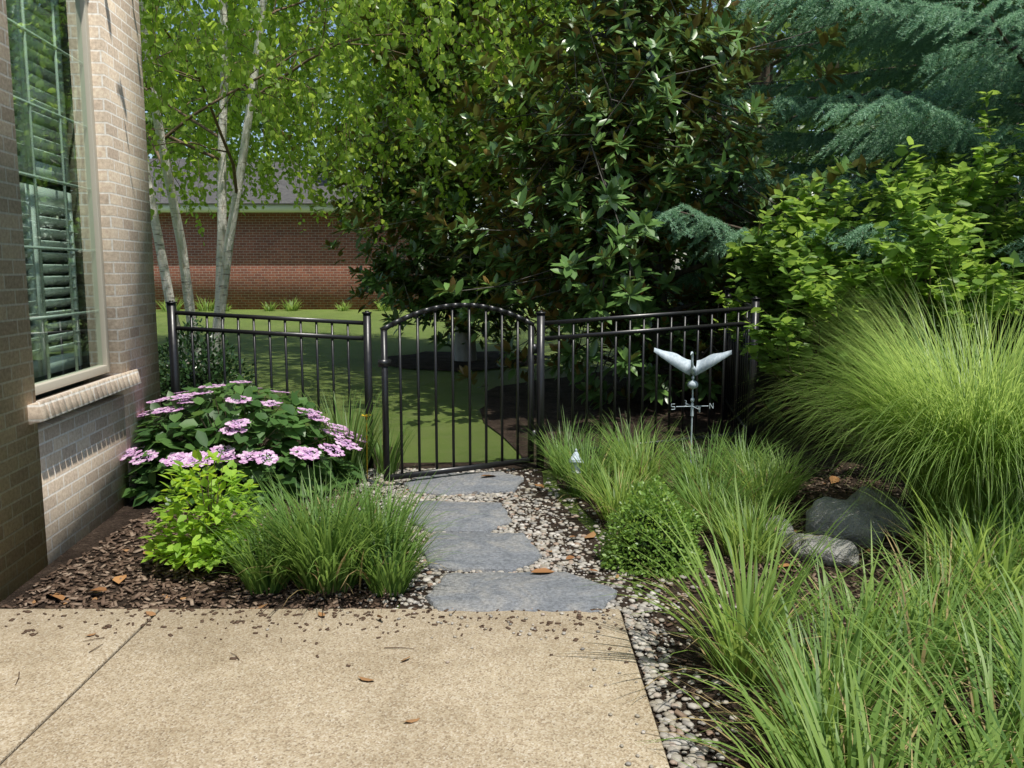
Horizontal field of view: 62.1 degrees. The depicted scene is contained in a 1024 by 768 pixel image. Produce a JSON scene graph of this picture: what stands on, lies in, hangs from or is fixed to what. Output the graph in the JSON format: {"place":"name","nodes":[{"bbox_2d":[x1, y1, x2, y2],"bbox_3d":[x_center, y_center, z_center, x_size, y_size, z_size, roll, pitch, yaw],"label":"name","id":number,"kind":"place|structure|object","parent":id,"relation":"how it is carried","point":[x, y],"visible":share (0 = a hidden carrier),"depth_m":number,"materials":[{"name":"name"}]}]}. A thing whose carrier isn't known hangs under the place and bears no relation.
{"place":"outdoors","nodes":[
{"label":"outdoors","id":0,"kind":"place"},
{"bbox_2d":[19,73,83,399],"bbox_3d":[-4.340,-1.294,4.861,2.939,3.920,2.310,-1,8,-6],"label":"house room interior","id":1,"kind":"object","parent":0,"point":[40,183],"depth_m":6.19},
{"bbox_2d":[0,611,158,764],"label":"expansion joint","id":2,"kind":"object","parent":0,"point":[74,692],"visible":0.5,"depth_m":3.23,"materials":[{"name":"grey"}]},
{"bbox_2d":[160,364,230,436],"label":"holly shrub twigs","id":3,"kind":"object","parent":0,"point":[200,381],"visible":0.08,"depth_m":7.97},
{"bbox_2d":[175,311,362,454],"bbox_3d":[-1.950,0.029,6.900,1.523,1.243,0.026,0,8,2],"label":"fence panel","id":4,"kind":"object","parent":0,"point":[269,332],"visible":0.59,"depth_m":6.84,"materials":[{"name":"black metal"}]},
{"bbox_2d":[151,212,447,308],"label":"brick wall","id":5,"kind":"structure","parent":0,"point":[277,257],"depth_m":25.24,"materials":[{"name":"red brick"}]},
{"bbox_2d":[149,158,448,215],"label":"roof","id":6,"kind":"structure","parent":5,"relation":"on","point":[288,196],"depth_m":26.29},
{"bbox_2d":[0,609,669,767],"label":"concrete patio","id":7,"kind":"structure","parent":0,"point":[189,695],"depth_m":3.23,"materials":[{"name":"beige concrete"}]},
{"bbox_2d":[5,607,628,684],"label":"mulch chips","id":8,"kind":"object","parent":7,"relation":"on","point":[579,616],"visible":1,"depth_m":3.87,"materials":[{"name":"brown wood"}]},
{"bbox_2d":[266,608,703,767],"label":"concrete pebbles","id":9,"kind":"object","parent":7,"relation":"on","point":[627,763],"visible":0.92,"depth_m":3.75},
{"bbox_2d":[156,272,671,607],"bbox_3d":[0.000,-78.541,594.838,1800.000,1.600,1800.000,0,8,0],"label":"lawn","id":10,"kind":"structure","parent":0,"point":[427,392],"depth_m":12.16,"materials":[{"name":"green plant"}]},
{"bbox_2d":[0,0,161,601],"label":"brick house walls","id":11,"kind":"structure","parent":10,"relation":"on","point":[64,483],"depth_m":5.57,"materials":[{"name":"beige brick"}]},
{"bbox_2d":[6,0,82,377],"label":"house plantation shutters","id":12,"kind":"object","parent":11,"relation":"attached to","point":[41,62],"visible":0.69,"depth_m":5.22,"materials":[{"name":"white"}]},
{"bbox_2d":[35,0,110,395],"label":"window frame","id":13,"kind":"object","parent":11,"relation":"in","point":[102,366],"visible":0.53,"depth_m":5.60,"materials":[{"name":"beige paint"}]},
{"bbox_2d":[7,0,98,379],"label":"window muntins","id":14,"kind":"object","parent":13,"relation":"attached to","point":[39,247],"visible":0.84,"depth_m":4.99,"materials":[{"name":"wood"}]},
{"bbox_2d":[27,369,141,424],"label":"window sill bricks","id":15,"kind":"object","parent":11,"relation":"attached to","point":[46,408],"visible":0.88,"depth_m":5.00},
{"bbox_2d":[0,437,399,608],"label":"mulch bed","id":16,"kind":"object","parent":10,"relation":"on","point":[120,518],"visible":0.08,"depth_m":4.51,"materials":[{"name":"brown wood"}]},
{"bbox_2d":[140,449,268,572],"bbox_3d":[-1.657,0.679,4.647,0.730,0.669,0.730,0,8,0],"label":"shrub","id":17,"kind":"object","parent":16,"relation":"on","point":[187,546],"depth_m":4.55,"materials":[{"name":"green plant"}]},
{"bbox_2d":[122,374,361,506],"bbox_3d":[-2.080,0.368,6.309,1.966,0.853,1.448,0,8,0],"label":"hydrangea","id":18,"kind":"object","parent":16,"relation":"on","point":[265,424],"depth_m":6.05,"materials":[{"name":"green plant"}]},
{"bbox_2d":[120,381,365,466],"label":"hydrangea flowers","id":19,"kind":"object","parent":18,"relation":"attached to","point":[186,457],"visible":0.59,"depth_m":5.89,"materials":[{"name":"plant"}]},
{"bbox_2d":[195,457,485,597],"bbox_3d":[-0.870,0.715,4.408,1.515,0.656,1.475,0,8,0],"label":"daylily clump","id":20,"kind":"object","parent":16,"relation":"on","point":[330,539],"visible":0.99,"depth_m":4.30,"materials":[{"name":"green plant"}]},
{"bbox_2d":[234,482,446,605],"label":"dry daylily blades","id":21,"kind":"object","parent":20,"relation":"attached to","point":[360,576],"visible":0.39,"depth_m":4.20,"materials":[{"name":"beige plant"}]},
{"bbox_2d":[295,386,422,479],"bbox_3d":[-1.202,0.380,6.573,1.033,0.748,0.907,0,8,0],"label":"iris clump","id":22,"kind":"object","parent":16,"relation":"on","point":[355,454],"visible":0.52,"depth_m":6.62,"materials":[{"name":"green plant"}]},
{"bbox_2d":[361,414,370,478],"bbox_3d":[-1.105,0.499,6.479,0.107,0.537,0.091,6,9,36],"label":"stake","id":23,"kind":"object","parent":16,"relation":"on","point":[366,416],"visible":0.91,"depth_m":6.50,"materials":[{"name":"black metal"}]},
{"bbox_2d":[1,463,1018,766],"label":"mulch chips","id":24,"kind":"object","parent":16,"relation":"on","point":[167,573],"visible":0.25,"depth_m":4.42,"materials":[{"name":"brown wood"}]},
{"bbox_2d":[32,475,876,722],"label":"fallen leaves","id":25,"kind":"object","parent":24,"relation":"on","point":[538,570],"visible":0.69,"depth_m":4.42,"materials":[{"name":"brown plant"}]},
{"bbox_2d":[158,316,257,428],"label":"holly leaves","id":26,"kind":"object","parent":10,"relation":"on","point":[202,358],"visible":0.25,"depth_m":8.04,"materials":[{"name":"green plant"}]},
{"bbox_2d":[141,0,335,162],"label":"tree","id":27,"kind":"object","parent":10,"relation":"on","point":[192,97],"visible":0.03,"depth_m":40.44,"materials":[{"name":"green plant"}]},
{"bbox_2d":[155,296,390,311],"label":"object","id":28,"kind":"object","parent":10,"relation":"on","point":[289,306],"visible":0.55,"depth_m":24.76,"materials":[{"name":"green plant"}]},
{"bbox_2d":[157,204,428,239],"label":"neighbour trim and downspout","id":29,"kind":"structure","parent":10,"relation":"on","point":[268,208],"depth_m":24.59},
{"bbox_2d":[139,0,608,366],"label":"river birch","id":30,"kind":"object","parent":10,"relation":"on","point":[241,13],"depth_m":11.01,"materials":[{"name":"green plant"}]},
{"bbox_2d":[140,0,607,234],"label":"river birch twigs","id":31,"kind":"object","parent":30,"relation":"attached to","point":[182,6],"visible":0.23,"depth_m":10.22,"materials":[{"name":"green plant"}]},
{"bbox_2d":[287,0,473,216],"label":"tree","id":32,"kind":"object","parent":10,"relation":"on","point":[327,61],"depth_m":43.13,"materials":[{"name":"green plant"}]},
{"bbox_2d":[165,288,760,470],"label":"fence posts","id":33,"kind":"object","parent":10,"relation":"on","point":[174,352],"visible":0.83,"depth_m":6.87,"materials":[{"name":"black metal"}]},
{"bbox_2d":[544,306,751,456],"bbox_3d":[1.145,-0.004,7.077,1.819,1.263,0.026,-2,8,-13],"label":"fence panel","id":34,"kind":"object","parent":33,"relation":"attached to","point":[643,331],"visible":0.74,"depth_m":7.05,"materials":[{"name":"black metal"}]},
{"bbox_2d":[724,296,750,430],"bbox_3d":[2.155,-0.210,8.103,0.026,1.207,1.632,1,8,7],"label":"fence panel","id":35,"kind":"object","parent":33,"relation":"attached to","point":[742,390],"visible":0.67,"depth_m":7.96,"materials":[{"name":"black metal"}]},
{"bbox_2d":[328,0,608,191],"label":"tree","id":36,"kind":"object","parent":10,"relation":"on","point":[544,18],"visible":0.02,"depth_m":25.97,"materials":[{"name":"green plant"}]},
{"bbox_2d":[388,351,549,371],"bbox_3d":[-0.845,-0.394,13.864,2.508,0.067,2.595,6,10,39],"label":"magnolia mulch bed","id":37,"kind":"object","parent":10,"relation":"on","point":[426,360],"visible":0.58,"depth_m":13.64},
{"bbox_2d":[332,0,600,360],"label":"magnolia far trunk and branches","id":38,"kind":"object","parent":37,"relation":"on","point":[460,352],"visible":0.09,"depth_m":12.90,"materials":[{"name":"brown plant"}]},
{"bbox_2d":[276,0,616,355],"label":"magnolia leaves","id":39,"kind":"object","parent":38,"relation":"attached to","point":[386,274],"visible":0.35,"depth_m":12.46,"materials":[{"name":"green plant"}]},
{"bbox_2d":[387,462,634,611],"bbox_3d":[-0.180,0.870,5.593,1.270,0.001,3.354,-1,8,-8],"label":"path bed","id":40,"kind":"object","parent":10,"relation":"on","point":[534,479],"visible":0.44,"depth_m":5.33,"materials":[{"name":"grey gravel"}]},
{"bbox_2d":[408,501,511,532],"bbox_3d":[-0.341,0.872,5.553,0.683,0.043,0.696,0,8,0],"label":"stepping stone","id":41,"kind":"object","parent":40,"relation":"on","point":[495,516],"visible":0.74,"depth_m":5.51,"materials":[{"name":"grey stone"}]},
{"bbox_2d":[404,471,523,495],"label":"stepping stone","id":42,"kind":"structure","parent":40,"relation":"on","point":[478,482],"depth_m":6.36,"materials":[{"name":"grey stone"}]},
{"bbox_2d":[419,532,541,572],"bbox_3d":[-0.185,0.964,4.864,0.707,0.043,0.671,0,8,0],"label":"stepping stone","id":43,"kind":"object","parent":40,"relation":"on","point":[495,552],"visible":0.83,"depth_m":4.82,"materials":[{"name":"grey stone"}]},
{"bbox_2d":[425,571,616,612],"bbox_3d":[0.049,1.046,4.245,0.953,0.043,0.546,0,8,0],"label":"stepping stone","id":44,"kind":"object","parent":40,"relation":"on","point":[520,591],"visible":0.86,"depth_m":4.20,"materials":[{"name":"grey stone"}]},
{"bbox_2d":[480,363,896,470],"bbox_3d":[2.711,0.017,11.258,4.529,0.197,10.118,6,10,37],"label":"mulch bed","id":45,"kind":"object","parent":10,"relation":"on","point":[767,380],"visible":0.3,"depth_m":9.30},
{"bbox_2d":[395,0,882,421],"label":"magnolia tree","id":46,"kind":"object","parent":45,"relation":"on","point":[652,335],"visible":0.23,"depth_m":9.15,"materials":[{"name":"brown plant"}]},
{"bbox_2d":[639,107,837,361],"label":"leaves","id":47,"kind":"object","parent":10,"relation":"on","point":[780,159],"visible":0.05,"depth_m":13.73,"materials":[{"name":"green plant"}]},
{"bbox_2d":[504,0,1019,271],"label":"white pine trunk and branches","id":48,"kind":"object","parent":10,"relation":"on","point":[767,70],"visible":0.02,"depth_m":14.60,"materials":[{"name":"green plant"}]},
{"bbox_2d":[447,0,1018,270],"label":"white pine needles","id":49,"kind":"object","parent":48,"relation":"attached to","point":[782,72],"visible":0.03,"depth_m":12.97,"materials":[{"name":"plant"}]},
{"bbox_2d":[551,419,1021,767],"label":"mulch bed","id":50,"kind":"object","parent":10,"relation":"on","point":[693,658],"visible":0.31,"depth_m":4.15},
{"bbox_2d":[568,449,583,496],"bbox_3d":[0.455,0.680,6.063,0.106,0.448,0.106,0,8,0],"label":"garden light","id":51,"kind":"object","parent":50,"relation":"on","point":[574,455],"visible":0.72,"depth_m":6.02,"materials":[{"name":"silver metal"}]},
{"bbox_2d":[571,463,579,472],"bbox_3d":[0.455,0.587,6.051,0.072,0.075,0.072,0,8,0],"label":"path light lens","id":52,"kind":"object","parent":51,"relation":"attached to","point":[575,467],"visible":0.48,"depth_m":6.02,"materials":[{"name":"white glass"}]},
{"bbox_2d":[504,405,791,533],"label":"grass tufts","id":53,"kind":"object","parent":50,"relation":"on","point":[683,485],"visible":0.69,"depth_m":6.05,"materials":[{"name":"green plant"}]},
{"bbox_2d":[593,474,707,579],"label":"boxwood leaves","id":54,"kind":"object","parent":50,"relation":"on","point":[649,501],"visible":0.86,"depth_m":4.56,"materials":[{"name":"green plant"}]},
{"bbox_2d":[618,511,684,575],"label":"boxwood inner twigs","id":55,"kind":"object","parent":50,"relation":"on","point":[637,560],"visible":0.11,"depth_m":4.55,"materials":[{"name":"green plant"}]},
{"bbox_2d":[654,348,731,460],"bbox_3d":[1.414,0.260,6.594,0.566,1.080,0.328,6,9,36],"label":"weathervane","id":56,"kind":"object","parent":50,"relation":"on","point":[682,364],"visible":0.99,"depth_m":6.55,"materials":[{"name":"silver metal"}]},
{"bbox_2d":[554,416,842,567],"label":"light grass tufts","id":57,"kind":"object","parent":50,"relation":"on","point":[616,495],"visible":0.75,"depth_m":5.57,"materials":[{"name":"green plant"}]},
{"bbox_2d":[756,515,795,547],"bbox_3d":[1.583,0.905,5.092,0.272,0.218,0.234,-4,9,-29],"label":"boulder","id":58,"kind":"object","parent":50,"relation":"on","point":[789,531],"visible":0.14,"depth_m":5.01,"materials":[{"name":"grey stone"}]},
{"bbox_2d":[578,458,1023,767],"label":"ornamental grass","id":59,"kind":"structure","parent":50,"relation":"on","point":[744,597],"depth_m":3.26,"materials":[{"name":"green plant"}]},
{"bbox_2d":[783,533,858,566],"bbox_3d":[1.747,0.967,4.797,0.370,0.232,0.343,0,8,0],"label":"boulder","id":60,"kind":"object","parent":50,"relation":"on","point":[843,550],"visible":0.48,"depth_m":4.69,"materials":[{"name":"grey stone"}]},
{"bbox_2d":[805,497,884,546],"bbox_3d":[1.994,0.870,5.186,0.418,0.378,0.487,0,8,0],"label":"boulder","id":61,"kind":"object","parent":50,"relation":"on","point":[856,525],"visible":0.67,"depth_m":5.00,"materials":[{"name":"grey stone"}]},
{"bbox_2d":[728,259,1023,553],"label":"ornamental grass","id":62,"kind":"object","parent":50,"relation":"on","point":[971,420],"visible":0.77,"depth_m":4.69,"materials":[{"name":"green plant"}]},
{"bbox_2d":[847,486,915,536],"bbox_3d":[2.309,0.831,5.371,0.413,0.345,0.452,0,8,0],"label":"boulder","id":63,"kind":"object","parent":50,"relation":"on","point":[877,511],"visible":0.48,"depth_m":5.24,"materials":[{"name":"grey stone"}]},
{"bbox_2d":[624,0,1023,282],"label":"spruce trunk and branches","id":64,"kind":"object","parent":10,"relation":"on","point":[1013,48],"visible":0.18,"depth_m":9.31,"materials":[{"name":"brown plant"}]},
{"bbox_2d":[584,0,1023,304],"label":"spruce needles","id":65,"kind":"object","parent":64,"relation":"attached to","point":[950,93],"visible":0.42,"depth_m":8.80,"materials":[{"name":"green plant"}]},
{"bbox_2d":[748,0,966,189],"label":"tree","id":66,"kind":"object","parent":10,"relation":"on","point":[819,124],"visible":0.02,"depth_m":38.60,"materials":[{"name":"green plant"}]},
{"bbox_2d":[712,136,1023,451],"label":"viburnum","id":67,"kind":"object","parent":10,"relation":"on","point":[815,269],"depth_m":6.74,"materials":[{"name":"green plant"}]},
{"bbox_2d":[732,0,1023,178],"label":"tree","id":68,"kind":"object","parent":10,"relation":"on","point":[791,74],"visible":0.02,"depth_m":26.77,"materials":[{"name":"green plant"}]},
{"bbox_2d":[775,37,1023,374],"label":"shrub leaves","id":69,"kind":"object","parent":10,"relation":"on","point":[1017,195],"visible":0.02,"depth_m":12.15,"materials":[{"name":"green plant"}]},
{"bbox_2d":[800,0,1023,164],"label":"tree","id":70,"kind":"object","parent":10,"relation":"on","point":[854,65],"visible":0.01,"depth_m":16.85,"materials":[{"name":"green plant"}]},
{"bbox_2d":[827,76,1023,199],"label":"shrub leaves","id":71,"kind":"object","parent":10,"relation":"on","point":[885,156],"visible":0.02,"depth_m":16.20,"materials":[{"name":"green plant"}]},
{"bbox_2d":[378,303,536,480],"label":"gate","id":72,"kind":"structure","parent":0,"point":[384,363],"depth_m":6.51,"materials":[{"name":"black metal"}]},
{"bbox_2d":[264,468,773,767],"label":"river gravel","id":73,"kind":"structure","parent":0,"point":[697,753],"depth_m":4.27,"materials":[{"name":"beige gravel"}]},
{"bbox_2d":[143,0,1023,269],"label":"sky","id":74,"kind":"structure","parent":0,"point":[334,25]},
{"bbox_2d":[530,0,775,285],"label":"tree","id":75,"kind":"object","parent":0,"point":[638,44],"depth_m":29.34,"materials":[{"name":"green plant"}]},
{"bbox_2d":[671,184,808,364],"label":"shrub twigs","id":76,"kind":"object","parent":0,"point":[732,259],"visible":0.01,"depth_m":13.64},
{"bbox_2d":[780,90,1023,373],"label":"viburnum","id":77,"kind":"object","parent":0,"point":[977,197],"depth_m":7.46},
{"bbox_2d":[847,154,1023,381],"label":"shrub twigs","id":78,"kind":"object","parent":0,"point":[1008,200],"visible":0.01,"depth_m":11.88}
]}

